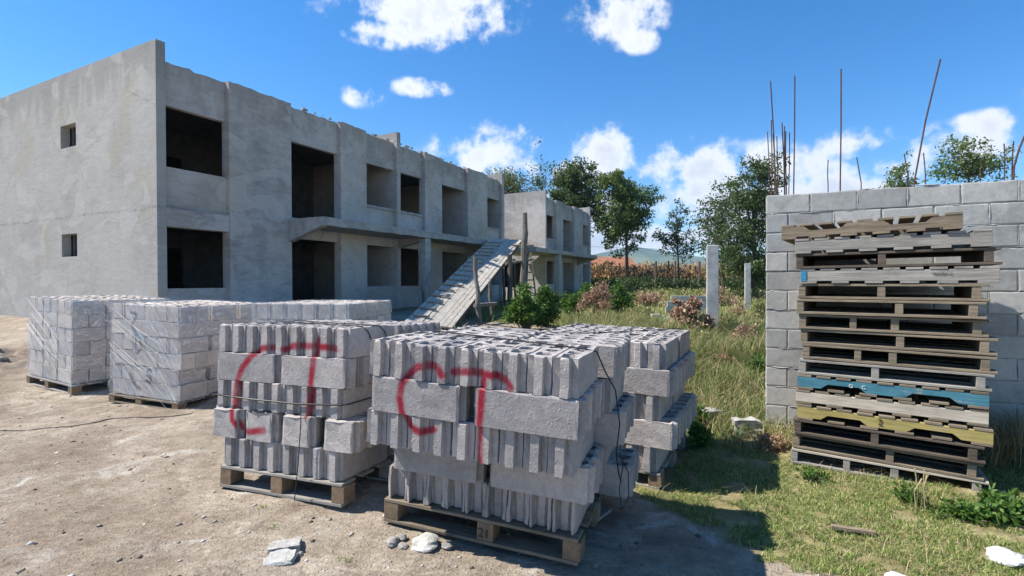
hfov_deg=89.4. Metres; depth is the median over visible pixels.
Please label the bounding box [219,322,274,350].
hollow block
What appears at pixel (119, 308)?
wrapped block
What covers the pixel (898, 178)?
tree
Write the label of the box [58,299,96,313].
wrapped block
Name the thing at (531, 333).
hollow block
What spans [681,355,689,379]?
hollow block
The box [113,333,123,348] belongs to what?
wrapped block
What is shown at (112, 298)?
wrapped block
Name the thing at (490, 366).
hollow block
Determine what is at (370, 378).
hollow block
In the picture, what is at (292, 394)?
hollow block
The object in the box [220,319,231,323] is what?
wrapped block
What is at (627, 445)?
hollow block
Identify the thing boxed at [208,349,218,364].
wrapped block
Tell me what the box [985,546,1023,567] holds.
plaster lump
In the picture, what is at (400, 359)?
hollow block
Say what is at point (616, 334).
hollow block
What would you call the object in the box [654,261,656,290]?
fence post
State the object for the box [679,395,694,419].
hollow block
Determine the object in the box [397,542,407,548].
rubble stone
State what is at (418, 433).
hollow block
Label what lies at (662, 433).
hollow block
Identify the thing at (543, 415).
hollow block
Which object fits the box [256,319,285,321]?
wrapped block
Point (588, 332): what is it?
hollow block
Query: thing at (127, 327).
wrapped block
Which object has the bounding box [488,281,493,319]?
wooden post
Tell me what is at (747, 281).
concrete post
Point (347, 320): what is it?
hollow block
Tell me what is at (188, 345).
wrapped block
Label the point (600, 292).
bush
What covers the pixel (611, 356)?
hollow block
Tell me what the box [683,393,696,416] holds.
hollow block
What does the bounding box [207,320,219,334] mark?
wrapped block
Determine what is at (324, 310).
wrapped block
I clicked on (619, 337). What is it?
hollow block
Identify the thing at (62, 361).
wrapped block
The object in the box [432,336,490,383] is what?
hollow block
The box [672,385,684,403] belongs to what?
hollow block
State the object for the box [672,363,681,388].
hollow block
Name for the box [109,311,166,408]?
stretch film
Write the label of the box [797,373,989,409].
wooden pallet
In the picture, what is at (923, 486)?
seed stalks
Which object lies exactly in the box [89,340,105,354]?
wrapped block
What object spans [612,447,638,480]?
hollow block
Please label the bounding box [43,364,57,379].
wrapped block
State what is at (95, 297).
wrapped block
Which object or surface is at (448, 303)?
plank ramp
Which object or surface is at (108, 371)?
wrapped block
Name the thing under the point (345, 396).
hollow block
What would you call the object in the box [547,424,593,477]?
hollow block
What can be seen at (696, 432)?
weed clump
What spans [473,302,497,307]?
wooden rail
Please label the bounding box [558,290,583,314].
bush
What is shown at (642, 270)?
corn field
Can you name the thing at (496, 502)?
hollow block
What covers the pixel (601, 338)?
hollow block
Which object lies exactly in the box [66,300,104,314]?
wrapped block
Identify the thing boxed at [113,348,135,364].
wrapped block
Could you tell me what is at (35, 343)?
wrapped block
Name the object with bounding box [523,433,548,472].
hollow block
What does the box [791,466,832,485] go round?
leafy plant
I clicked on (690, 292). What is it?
meadow weeds
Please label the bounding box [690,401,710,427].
weed clump
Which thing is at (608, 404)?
hollow block
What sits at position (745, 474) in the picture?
short grass
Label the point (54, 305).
wrapped block
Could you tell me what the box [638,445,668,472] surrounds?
hollow block
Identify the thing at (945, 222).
wooden pallet
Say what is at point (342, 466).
hollow block
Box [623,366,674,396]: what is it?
hollow block
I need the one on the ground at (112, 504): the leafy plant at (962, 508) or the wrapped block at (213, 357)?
the leafy plant at (962, 508)
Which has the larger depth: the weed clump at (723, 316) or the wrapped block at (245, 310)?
the weed clump at (723, 316)
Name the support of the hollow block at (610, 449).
on the hollow block at (609, 484)
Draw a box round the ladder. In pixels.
[526,252,535,295]
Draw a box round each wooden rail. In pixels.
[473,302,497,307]
[505,257,533,264]
[512,244,533,246]
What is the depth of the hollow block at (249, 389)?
3.67 m
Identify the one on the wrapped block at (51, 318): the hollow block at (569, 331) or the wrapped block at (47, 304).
the wrapped block at (47, 304)
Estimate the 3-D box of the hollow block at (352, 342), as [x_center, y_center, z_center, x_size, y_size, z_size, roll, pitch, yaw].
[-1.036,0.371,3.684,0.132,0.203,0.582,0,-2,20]
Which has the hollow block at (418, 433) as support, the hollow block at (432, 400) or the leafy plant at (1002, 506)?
the hollow block at (432, 400)
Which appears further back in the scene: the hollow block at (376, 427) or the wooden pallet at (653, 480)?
the wooden pallet at (653, 480)
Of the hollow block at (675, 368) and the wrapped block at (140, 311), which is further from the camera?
the wrapped block at (140, 311)
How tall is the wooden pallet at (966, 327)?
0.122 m
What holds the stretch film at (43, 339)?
on the wooden pallet at (53, 385)
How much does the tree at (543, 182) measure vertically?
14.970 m
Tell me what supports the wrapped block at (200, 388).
on the wooden pallet at (137, 400)
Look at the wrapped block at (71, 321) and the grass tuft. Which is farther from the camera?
the wrapped block at (71, 321)
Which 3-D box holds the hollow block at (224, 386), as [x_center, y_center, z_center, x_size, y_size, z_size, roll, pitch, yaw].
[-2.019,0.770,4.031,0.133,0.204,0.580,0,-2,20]
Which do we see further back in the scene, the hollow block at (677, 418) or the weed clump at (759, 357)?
the weed clump at (759, 357)
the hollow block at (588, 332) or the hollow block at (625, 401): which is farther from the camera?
the hollow block at (588, 332)
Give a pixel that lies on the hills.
(644, 256)
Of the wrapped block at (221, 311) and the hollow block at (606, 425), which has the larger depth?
the wrapped block at (221, 311)
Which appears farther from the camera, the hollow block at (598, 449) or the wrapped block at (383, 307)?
the wrapped block at (383, 307)
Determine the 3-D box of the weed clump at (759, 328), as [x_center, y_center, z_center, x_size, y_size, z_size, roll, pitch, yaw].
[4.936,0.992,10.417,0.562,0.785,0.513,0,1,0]
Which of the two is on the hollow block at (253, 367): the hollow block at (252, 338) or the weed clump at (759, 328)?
the hollow block at (252, 338)
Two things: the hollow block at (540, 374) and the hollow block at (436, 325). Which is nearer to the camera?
the hollow block at (540, 374)
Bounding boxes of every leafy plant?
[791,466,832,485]
[892,479,937,508]
[930,496,998,528]
[972,478,1023,526]
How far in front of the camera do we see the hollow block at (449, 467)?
3.03 m
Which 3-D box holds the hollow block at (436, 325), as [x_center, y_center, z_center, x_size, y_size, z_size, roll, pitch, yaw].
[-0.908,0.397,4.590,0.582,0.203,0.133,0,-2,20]
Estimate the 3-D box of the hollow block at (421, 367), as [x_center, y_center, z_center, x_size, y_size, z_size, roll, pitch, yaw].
[-0.411,0.405,3.120,0.140,0.204,0.602,3,2,20]
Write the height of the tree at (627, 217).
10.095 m
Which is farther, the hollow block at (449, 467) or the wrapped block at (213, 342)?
the wrapped block at (213, 342)
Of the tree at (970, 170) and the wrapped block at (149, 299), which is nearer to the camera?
the wrapped block at (149, 299)
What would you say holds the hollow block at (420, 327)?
on the hollow block
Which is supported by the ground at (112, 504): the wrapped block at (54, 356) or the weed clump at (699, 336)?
the weed clump at (699, 336)
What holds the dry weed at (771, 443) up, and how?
on the ground at (112, 504)
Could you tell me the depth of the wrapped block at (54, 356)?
7.17 m
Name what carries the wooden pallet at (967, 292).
on the wooden pallet at (963, 310)
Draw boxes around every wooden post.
[417,248,423,303]
[473,257,481,323]
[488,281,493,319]
[502,268,505,304]
[507,254,512,304]
[513,259,516,301]
[519,213,527,291]
[526,233,528,282]
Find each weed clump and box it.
[548,290,564,309]
[621,303,654,317]
[629,290,666,305]
[686,420,714,448]
[690,330,716,351]
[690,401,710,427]
[699,285,741,305]
[708,351,739,369]
[708,390,742,410]
[719,310,740,329]
[724,299,752,321]
[745,352,765,380]
[748,296,765,320]
[748,319,765,338]
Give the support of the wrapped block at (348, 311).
on the wrapped block
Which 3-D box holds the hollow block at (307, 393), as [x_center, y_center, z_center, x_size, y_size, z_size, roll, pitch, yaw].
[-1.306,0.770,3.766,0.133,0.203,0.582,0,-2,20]
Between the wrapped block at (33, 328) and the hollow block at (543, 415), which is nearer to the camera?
the hollow block at (543, 415)
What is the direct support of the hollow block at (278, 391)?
on the hollow block
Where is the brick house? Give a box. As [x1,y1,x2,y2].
[591,257,637,277]
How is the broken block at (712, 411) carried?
on the ground at (112, 504)
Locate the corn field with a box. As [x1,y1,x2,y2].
[591,260,760,287]
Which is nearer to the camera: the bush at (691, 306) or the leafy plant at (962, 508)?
the leafy plant at (962, 508)
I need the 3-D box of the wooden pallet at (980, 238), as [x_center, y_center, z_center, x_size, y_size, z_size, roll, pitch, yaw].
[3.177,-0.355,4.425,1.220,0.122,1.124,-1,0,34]
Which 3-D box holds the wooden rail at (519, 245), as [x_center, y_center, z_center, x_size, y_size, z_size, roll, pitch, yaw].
[0.459,-1.792,21.791,0.924,0.110,0.129,0,1,0]
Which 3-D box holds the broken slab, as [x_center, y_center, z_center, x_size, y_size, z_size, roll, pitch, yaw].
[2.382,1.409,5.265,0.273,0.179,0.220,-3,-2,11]
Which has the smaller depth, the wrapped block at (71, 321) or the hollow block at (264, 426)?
the hollow block at (264, 426)
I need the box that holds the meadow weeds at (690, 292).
[569,285,766,299]
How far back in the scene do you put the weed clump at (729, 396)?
6.18 m
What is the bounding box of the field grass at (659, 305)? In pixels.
[440,288,766,330]
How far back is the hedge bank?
39.30 m
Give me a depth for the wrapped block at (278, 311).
5.99 m
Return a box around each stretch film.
[26,300,61,377]
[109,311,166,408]
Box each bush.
[500,281,546,328]
[533,283,561,325]
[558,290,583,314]
[571,281,599,306]
[576,280,614,316]
[601,281,637,313]
[667,294,716,334]
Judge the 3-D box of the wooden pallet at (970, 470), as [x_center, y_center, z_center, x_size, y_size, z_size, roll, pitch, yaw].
[3.178,1.289,4.462,1.212,0.122,1.120,2,2,35]
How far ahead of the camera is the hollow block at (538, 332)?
3.85 m
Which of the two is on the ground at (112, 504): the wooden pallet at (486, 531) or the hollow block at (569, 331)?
the wooden pallet at (486, 531)
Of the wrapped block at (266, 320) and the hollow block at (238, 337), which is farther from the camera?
the wrapped block at (266, 320)
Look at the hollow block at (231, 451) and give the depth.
3.69 m
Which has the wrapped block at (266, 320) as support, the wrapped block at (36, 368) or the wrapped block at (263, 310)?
the wrapped block at (263, 310)
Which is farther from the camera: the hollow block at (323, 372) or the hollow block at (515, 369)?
the hollow block at (323, 372)
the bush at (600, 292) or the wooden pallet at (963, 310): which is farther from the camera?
the bush at (600, 292)
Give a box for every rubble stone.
[0,356,8,360]
[263,548,296,565]
[267,536,301,554]
[385,535,398,547]
[395,533,406,541]
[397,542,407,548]
[411,532,438,552]
[441,541,452,549]
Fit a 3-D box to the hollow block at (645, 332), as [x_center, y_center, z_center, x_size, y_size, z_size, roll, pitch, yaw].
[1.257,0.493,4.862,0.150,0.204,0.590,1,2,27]
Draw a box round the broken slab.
[731,416,762,436]
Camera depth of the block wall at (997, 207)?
4.92 m
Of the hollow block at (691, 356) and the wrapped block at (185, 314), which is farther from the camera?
the wrapped block at (185, 314)
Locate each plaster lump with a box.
[884,571,905,575]
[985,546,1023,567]
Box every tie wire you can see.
[209,391,371,405]
[276,321,371,339]
[294,320,386,336]
[294,406,300,500]
[432,330,621,482]
[542,328,680,333]
[616,452,628,509]
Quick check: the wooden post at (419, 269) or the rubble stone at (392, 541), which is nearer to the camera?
the rubble stone at (392, 541)
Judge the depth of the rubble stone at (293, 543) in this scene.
2.83 m
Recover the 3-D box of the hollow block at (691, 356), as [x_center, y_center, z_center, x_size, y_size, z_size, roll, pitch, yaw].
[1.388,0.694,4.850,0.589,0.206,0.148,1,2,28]
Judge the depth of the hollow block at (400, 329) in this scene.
3.99 m
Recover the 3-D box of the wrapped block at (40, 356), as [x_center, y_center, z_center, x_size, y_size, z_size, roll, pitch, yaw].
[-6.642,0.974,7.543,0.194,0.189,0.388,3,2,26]
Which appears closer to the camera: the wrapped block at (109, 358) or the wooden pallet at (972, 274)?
the wooden pallet at (972, 274)
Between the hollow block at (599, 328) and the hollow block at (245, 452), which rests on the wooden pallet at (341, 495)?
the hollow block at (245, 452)
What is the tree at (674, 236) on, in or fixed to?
on the ground at (112, 504)
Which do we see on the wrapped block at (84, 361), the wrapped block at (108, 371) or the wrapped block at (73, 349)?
the wrapped block at (73, 349)
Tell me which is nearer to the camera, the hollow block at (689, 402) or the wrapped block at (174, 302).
the hollow block at (689, 402)
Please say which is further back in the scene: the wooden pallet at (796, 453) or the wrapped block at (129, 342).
the wrapped block at (129, 342)
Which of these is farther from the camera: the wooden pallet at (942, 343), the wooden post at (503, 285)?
the wooden post at (503, 285)
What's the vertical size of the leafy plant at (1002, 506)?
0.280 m
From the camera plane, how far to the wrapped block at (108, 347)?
7.35 m
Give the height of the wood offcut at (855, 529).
0.020 m
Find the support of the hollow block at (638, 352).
on the hollow block at (675, 368)
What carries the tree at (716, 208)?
on the ground at (112, 504)
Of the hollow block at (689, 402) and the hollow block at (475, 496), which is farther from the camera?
the hollow block at (689, 402)
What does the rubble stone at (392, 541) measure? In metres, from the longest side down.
0.110 x 0.080 x 0.051 m
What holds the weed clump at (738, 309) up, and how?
on the ground at (112, 504)
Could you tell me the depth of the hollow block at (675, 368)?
4.05 m
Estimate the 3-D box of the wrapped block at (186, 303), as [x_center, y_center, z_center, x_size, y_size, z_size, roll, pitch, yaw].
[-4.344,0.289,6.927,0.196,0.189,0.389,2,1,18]
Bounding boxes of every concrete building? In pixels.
[0,39,504,316]
[504,190,596,297]
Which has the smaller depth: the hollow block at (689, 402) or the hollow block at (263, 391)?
the hollow block at (263, 391)
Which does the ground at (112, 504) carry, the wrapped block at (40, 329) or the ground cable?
the ground cable
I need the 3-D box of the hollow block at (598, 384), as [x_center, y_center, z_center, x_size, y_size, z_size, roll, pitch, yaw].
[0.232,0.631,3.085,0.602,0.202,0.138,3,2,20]
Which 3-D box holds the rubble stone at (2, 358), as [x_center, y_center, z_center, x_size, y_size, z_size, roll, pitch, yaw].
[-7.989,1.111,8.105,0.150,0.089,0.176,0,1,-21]
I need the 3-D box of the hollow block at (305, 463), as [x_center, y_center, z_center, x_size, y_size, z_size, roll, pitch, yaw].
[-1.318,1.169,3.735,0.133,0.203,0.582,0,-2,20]
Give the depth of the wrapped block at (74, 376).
7.05 m
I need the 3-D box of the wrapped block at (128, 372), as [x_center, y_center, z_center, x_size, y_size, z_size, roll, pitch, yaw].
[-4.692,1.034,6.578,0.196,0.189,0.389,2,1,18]
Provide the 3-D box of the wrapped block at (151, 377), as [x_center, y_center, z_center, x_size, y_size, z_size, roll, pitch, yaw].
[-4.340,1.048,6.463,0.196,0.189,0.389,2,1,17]
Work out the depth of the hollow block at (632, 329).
4.92 m
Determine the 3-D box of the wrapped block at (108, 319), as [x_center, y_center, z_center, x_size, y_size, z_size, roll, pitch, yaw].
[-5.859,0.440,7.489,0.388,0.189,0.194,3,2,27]
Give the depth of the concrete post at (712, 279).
11.88 m
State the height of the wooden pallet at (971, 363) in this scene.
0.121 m
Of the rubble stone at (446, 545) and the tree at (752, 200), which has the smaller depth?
the rubble stone at (446, 545)
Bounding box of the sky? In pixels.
[0,0,1023,256]
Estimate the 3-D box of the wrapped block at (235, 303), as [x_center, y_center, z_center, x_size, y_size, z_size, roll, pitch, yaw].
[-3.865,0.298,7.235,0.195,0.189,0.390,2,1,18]
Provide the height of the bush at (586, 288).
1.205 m
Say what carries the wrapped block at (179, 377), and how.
on the wrapped block at (183, 392)
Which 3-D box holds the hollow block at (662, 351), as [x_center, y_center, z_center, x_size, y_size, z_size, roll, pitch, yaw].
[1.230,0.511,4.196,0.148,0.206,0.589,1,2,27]
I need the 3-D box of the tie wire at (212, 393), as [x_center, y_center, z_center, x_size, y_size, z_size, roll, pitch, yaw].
[-1.417,0.782,4.131,1.247,0.060,1.221,0,1,20]
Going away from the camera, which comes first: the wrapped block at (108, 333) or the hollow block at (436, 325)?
the hollow block at (436, 325)
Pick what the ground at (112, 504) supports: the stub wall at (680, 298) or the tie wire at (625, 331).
the stub wall at (680, 298)
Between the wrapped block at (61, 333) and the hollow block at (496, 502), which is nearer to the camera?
the hollow block at (496, 502)
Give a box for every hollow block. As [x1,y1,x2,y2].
[212,405,246,437]
[217,351,281,382]
[217,379,230,406]
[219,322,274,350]
[225,437,238,465]
[230,380,242,407]
[232,322,289,351]
[238,437,252,467]
[242,381,257,409]
[246,322,308,352]
[246,409,284,442]
[252,440,266,469]
[256,382,270,410]
[260,323,306,353]
[266,441,281,471]
[270,383,285,412]
[274,323,335,354]
[281,355,355,388]
[281,412,321,447]
[281,444,295,473]
[285,385,299,413]
[289,324,346,355]
[296,442,323,476]
[300,386,314,415]
[304,324,352,356]
[307,320,362,322]
[311,443,326,478]
[314,387,329,417]
[318,325,369,357]
[320,417,326,442]
[323,417,364,453]
[324,319,376,321]
[326,444,386,481]
[327,320,369,321]
[329,383,371,418]
[335,324,393,357]
[352,413,374,448]
[356,323,407,335]
[356,356,368,385]
[357,322,416,332]
[366,407,387,444]
[368,355,372,382]
[369,331,434,375]
[370,322,424,331]
[371,375,469,421]
[376,321,432,331]
[386,412,407,448]
[387,321,439,332]
[387,445,393,455]
[388,463,407,499]
[390,333,451,378]
[394,447,486,483]
[407,471,426,504]
[408,415,429,452]
[410,334,471,380]
[425,475,445,507]
[429,419,452,455]
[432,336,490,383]
[440,330,524,339]
[445,478,465,511]
[450,329,529,339]
[452,415,475,460]
[454,337,510,386]
[457,327,536,337]
[465,473,489,516]
[466,325,541,335]
[469,386,474,414]
[474,386,587,440]
[475,426,499,463]
[478,338,533,389]
[484,480,508,520]
[486,463,490,475]
[490,459,595,504]
[499,429,523,468]
[502,341,553,391]
[506,490,529,525]
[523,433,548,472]
[527,343,575,395]
[528,337,622,378]
[529,494,552,529]
[534,335,625,373]
[540,333,627,370]
[541,328,565,333]
[545,331,630,367]
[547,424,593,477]
[552,345,598,398]
[552,493,594,534]
[557,323,587,329]
[558,329,580,332]
[571,324,600,330]
[574,331,595,333]
[583,389,592,430]
[585,325,613,331]
[585,451,599,492]
[588,385,597,423]
[589,331,611,334]
[589,444,603,483]
[592,381,601,417]
[593,408,625,445]
[593,443,607,475]
[596,373,624,412]
[598,459,634,498]
[600,326,628,332]
[606,332,627,335]
[607,445,614,460]
[609,453,636,488]
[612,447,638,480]
[614,403,628,437]
[615,326,643,332]
[618,398,630,431]
[620,394,634,426]
[621,443,638,450]
[622,333,643,339]
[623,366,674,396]
[623,392,640,417]
[625,418,677,449]
[629,334,660,367]
[632,327,658,334]
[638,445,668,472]
[641,394,671,420]
[647,328,673,335]
[647,335,677,369]
[662,414,680,442]
[665,329,689,358]
[666,409,683,437]
[669,365,678,392]
[670,406,686,433]
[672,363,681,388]
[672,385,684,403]
[672,402,690,428]
[675,360,685,384]
[676,399,692,423]
[678,358,687,381]
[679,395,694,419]
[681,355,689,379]
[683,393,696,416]
[685,353,693,376]
[687,351,694,373]
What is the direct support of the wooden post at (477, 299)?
on the ground at (112, 504)
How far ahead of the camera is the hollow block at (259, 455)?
3.60 m
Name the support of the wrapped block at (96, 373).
on the wooden pallet at (53, 385)
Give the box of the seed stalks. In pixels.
[914,468,929,511]
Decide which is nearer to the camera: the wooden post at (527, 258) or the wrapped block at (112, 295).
the wrapped block at (112, 295)
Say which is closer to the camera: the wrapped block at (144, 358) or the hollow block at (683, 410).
the hollow block at (683, 410)
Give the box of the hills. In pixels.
[594,247,760,274]
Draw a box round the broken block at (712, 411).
[702,407,725,424]
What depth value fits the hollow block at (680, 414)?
4.19 m
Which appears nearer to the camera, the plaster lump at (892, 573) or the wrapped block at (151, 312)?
the plaster lump at (892, 573)
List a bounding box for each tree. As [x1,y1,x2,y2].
[482,166,537,193]
[520,136,567,197]
[531,156,613,224]
[591,167,666,287]
[651,198,708,279]
[681,176,751,291]
[702,151,790,298]
[878,150,932,188]
[926,133,1022,183]
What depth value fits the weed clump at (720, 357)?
8.17 m
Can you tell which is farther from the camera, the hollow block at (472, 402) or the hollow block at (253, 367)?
the hollow block at (253, 367)
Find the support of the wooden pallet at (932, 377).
on the wooden pallet at (938, 395)
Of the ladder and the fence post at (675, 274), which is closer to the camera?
the ladder
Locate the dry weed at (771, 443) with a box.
[753,431,791,451]
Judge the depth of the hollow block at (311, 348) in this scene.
3.51 m
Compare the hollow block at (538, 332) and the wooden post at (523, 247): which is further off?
the wooden post at (523, 247)
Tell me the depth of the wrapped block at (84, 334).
7.09 m
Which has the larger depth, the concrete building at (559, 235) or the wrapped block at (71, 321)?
the concrete building at (559, 235)
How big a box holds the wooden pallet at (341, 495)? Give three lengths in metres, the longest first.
1.180 x 1.076 x 0.149 m
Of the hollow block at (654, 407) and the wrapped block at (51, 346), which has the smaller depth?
the hollow block at (654, 407)
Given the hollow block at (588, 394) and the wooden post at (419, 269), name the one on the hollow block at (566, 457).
the hollow block at (588, 394)
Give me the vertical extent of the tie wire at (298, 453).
0.610 m
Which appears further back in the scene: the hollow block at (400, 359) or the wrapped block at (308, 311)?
the wrapped block at (308, 311)
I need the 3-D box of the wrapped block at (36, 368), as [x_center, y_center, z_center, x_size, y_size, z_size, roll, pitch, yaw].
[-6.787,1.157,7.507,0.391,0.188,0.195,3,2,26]
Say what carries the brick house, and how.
on the ground at (112, 504)
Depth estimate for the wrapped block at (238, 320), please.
6.95 m
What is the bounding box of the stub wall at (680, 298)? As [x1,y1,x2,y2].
[665,296,705,313]
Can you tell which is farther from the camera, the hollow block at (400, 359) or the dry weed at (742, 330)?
the dry weed at (742, 330)
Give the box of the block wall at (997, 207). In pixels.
[765,59,1023,434]
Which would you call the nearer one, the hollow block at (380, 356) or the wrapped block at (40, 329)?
the hollow block at (380, 356)
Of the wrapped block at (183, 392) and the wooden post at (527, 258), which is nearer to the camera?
the wrapped block at (183, 392)
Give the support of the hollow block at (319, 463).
on the wooden pallet at (341, 495)
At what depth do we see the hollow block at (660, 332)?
4.75 m
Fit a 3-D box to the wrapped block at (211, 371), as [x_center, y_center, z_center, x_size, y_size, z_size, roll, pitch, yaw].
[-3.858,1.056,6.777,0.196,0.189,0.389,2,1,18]
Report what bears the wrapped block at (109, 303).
on the wrapped block
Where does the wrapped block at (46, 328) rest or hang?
on the wrapped block at (51, 346)
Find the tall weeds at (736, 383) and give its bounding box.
[547,303,794,454]
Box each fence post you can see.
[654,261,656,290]
[674,261,675,290]
[698,261,700,289]
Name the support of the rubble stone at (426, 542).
on the ground at (112, 504)
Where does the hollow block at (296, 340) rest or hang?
on the hollow block
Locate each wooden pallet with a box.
[26,374,112,394]
[108,393,217,408]
[219,455,393,507]
[383,493,606,565]
[636,434,686,489]
[781,211,962,244]
[791,441,988,490]
[792,427,983,481]
[793,408,985,464]
[795,229,992,253]
[795,247,1002,269]
[796,298,986,319]
[796,377,988,427]
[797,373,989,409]
[797,395,993,446]
[798,283,990,300]
[798,357,994,391]
[799,314,990,337]
[801,266,999,282]
[801,329,998,355]
[802,344,997,374]
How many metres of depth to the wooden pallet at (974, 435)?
3.94 m
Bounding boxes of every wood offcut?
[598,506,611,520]
[831,524,876,534]
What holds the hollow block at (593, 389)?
on the hollow block at (566, 457)
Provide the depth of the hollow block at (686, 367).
4.44 m
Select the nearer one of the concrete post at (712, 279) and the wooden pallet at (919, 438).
the wooden pallet at (919, 438)
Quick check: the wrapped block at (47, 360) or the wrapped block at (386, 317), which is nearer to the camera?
the wrapped block at (386, 317)
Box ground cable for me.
[0,413,191,430]
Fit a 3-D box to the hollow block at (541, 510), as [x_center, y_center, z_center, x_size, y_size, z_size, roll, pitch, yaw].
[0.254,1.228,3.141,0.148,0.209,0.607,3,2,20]
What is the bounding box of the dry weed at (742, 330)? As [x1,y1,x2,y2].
[728,323,760,343]
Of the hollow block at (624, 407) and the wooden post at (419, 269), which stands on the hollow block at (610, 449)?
the hollow block at (624, 407)
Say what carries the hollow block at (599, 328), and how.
on the hollow block
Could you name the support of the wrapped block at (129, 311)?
on the wrapped block
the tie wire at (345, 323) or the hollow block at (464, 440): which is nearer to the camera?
the hollow block at (464, 440)
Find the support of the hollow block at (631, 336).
on the hollow block at (675, 368)
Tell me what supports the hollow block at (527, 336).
on the hollow block
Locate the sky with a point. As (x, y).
(669, 94)
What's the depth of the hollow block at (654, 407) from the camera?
3.98 m
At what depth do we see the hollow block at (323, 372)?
3.46 m
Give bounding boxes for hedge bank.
[505,274,765,290]
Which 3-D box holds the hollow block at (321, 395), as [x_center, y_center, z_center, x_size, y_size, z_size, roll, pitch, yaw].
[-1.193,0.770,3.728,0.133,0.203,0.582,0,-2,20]
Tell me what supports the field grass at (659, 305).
on the ground at (112, 504)
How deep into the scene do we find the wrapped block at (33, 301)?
7.45 m
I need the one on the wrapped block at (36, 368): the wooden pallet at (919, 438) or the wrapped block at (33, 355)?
the wrapped block at (33, 355)
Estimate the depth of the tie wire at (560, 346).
3.04 m
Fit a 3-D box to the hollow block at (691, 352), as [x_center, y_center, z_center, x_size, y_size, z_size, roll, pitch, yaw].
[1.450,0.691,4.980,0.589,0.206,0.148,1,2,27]
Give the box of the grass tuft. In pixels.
[338,552,351,561]
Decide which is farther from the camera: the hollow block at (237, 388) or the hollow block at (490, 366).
the hollow block at (237, 388)
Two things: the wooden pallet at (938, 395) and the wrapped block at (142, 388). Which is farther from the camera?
the wrapped block at (142, 388)
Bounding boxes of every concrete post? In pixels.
[706,236,718,329]
[744,258,750,308]
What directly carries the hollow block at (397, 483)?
on the wooden pallet at (486, 531)
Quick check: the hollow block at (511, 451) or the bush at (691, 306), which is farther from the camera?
the bush at (691, 306)
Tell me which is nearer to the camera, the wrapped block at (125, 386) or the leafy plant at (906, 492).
the leafy plant at (906, 492)
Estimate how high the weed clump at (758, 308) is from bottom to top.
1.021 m
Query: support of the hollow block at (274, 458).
on the wooden pallet at (341, 495)
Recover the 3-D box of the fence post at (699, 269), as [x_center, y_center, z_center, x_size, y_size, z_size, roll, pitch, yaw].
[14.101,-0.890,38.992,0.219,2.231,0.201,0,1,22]
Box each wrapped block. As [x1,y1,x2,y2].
[29,361,43,376]
[30,296,64,309]
[30,309,43,323]
[30,323,36,335]
[30,335,43,350]
[30,348,36,361]
[37,297,74,310]
[37,324,43,336]
[37,350,43,363]
[43,324,50,338]
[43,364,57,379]
[44,297,76,311]
[44,311,57,325]
[44,338,58,353]
[44,351,51,364]
[50,353,58,366]
[51,298,85,312]
[51,326,57,339]
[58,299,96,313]
[58,313,87,328]
[58,327,65,340]
[58,354,67,368]
[58,367,87,383]
[59,340,88,355]
[65,353,104,369]
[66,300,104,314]
[66,327,104,342]
[78,297,113,297]
[88,313,105,327]
[88,366,105,380]
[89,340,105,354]
[97,298,127,299]
[98,295,127,295]
[101,299,136,312]
[105,313,112,325]
[105,326,113,339]
[105,339,113,352]
[105,352,113,365]
[105,365,112,378]
[112,318,136,334]
[112,363,122,378]
[113,302,151,318]
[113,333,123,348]
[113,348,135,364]
[113,378,135,395]
[120,297,149,297]
[122,364,133,379]
[124,334,135,349]
[125,303,159,319]
[133,365,145,380]
[134,320,156,336]
[135,303,165,319]
[135,335,146,350]
[135,350,158,367]
[135,381,158,398]
[137,298,165,301]
[144,366,155,382]
[146,304,183,320]
[146,336,156,351]
[152,301,181,302]
[156,321,193,338]
[156,368,168,383]
[157,304,192,321]
[157,337,168,352]
[157,383,194,401]
[158,352,195,369]
[160,301,187,303]
[166,366,205,385]
[169,305,207,322]
[169,336,208,353]
[170,302,201,303]
[191,303,217,304]
[191,380,207,397]
[192,351,208,367]
[193,321,206,336]
[204,304,236,319]
[206,334,218,349]
[206,364,217,378]
[206,377,217,394]
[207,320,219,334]
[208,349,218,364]
[210,301,235,303]
[220,302,249,303]
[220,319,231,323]
[232,318,243,323]
[235,302,256,317]
[244,317,254,322]
[256,302,282,318]
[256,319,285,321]
[271,302,296,319]
[286,302,317,319]
[301,302,332,319]
[317,302,338,319]
[333,302,363,319]
[352,301,376,317]
[370,300,389,315]
[378,315,383,320]
[384,314,389,320]
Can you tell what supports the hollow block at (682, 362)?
on the hollow block at (654, 407)
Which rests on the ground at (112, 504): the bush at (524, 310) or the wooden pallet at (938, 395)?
the bush at (524, 310)
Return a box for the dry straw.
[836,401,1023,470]
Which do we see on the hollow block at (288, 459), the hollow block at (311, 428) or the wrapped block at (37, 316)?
the hollow block at (311, 428)
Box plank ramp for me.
[405,238,520,329]
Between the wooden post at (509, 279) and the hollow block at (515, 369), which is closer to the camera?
the hollow block at (515, 369)
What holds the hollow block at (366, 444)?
on the hollow block at (342, 466)
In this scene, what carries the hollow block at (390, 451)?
on the wooden pallet at (341, 495)
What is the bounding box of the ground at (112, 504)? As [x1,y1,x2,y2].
[0,286,1023,575]
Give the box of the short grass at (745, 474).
[635,411,1023,575]
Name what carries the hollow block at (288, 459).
on the wooden pallet at (341, 495)
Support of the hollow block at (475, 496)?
on the wooden pallet at (486, 531)

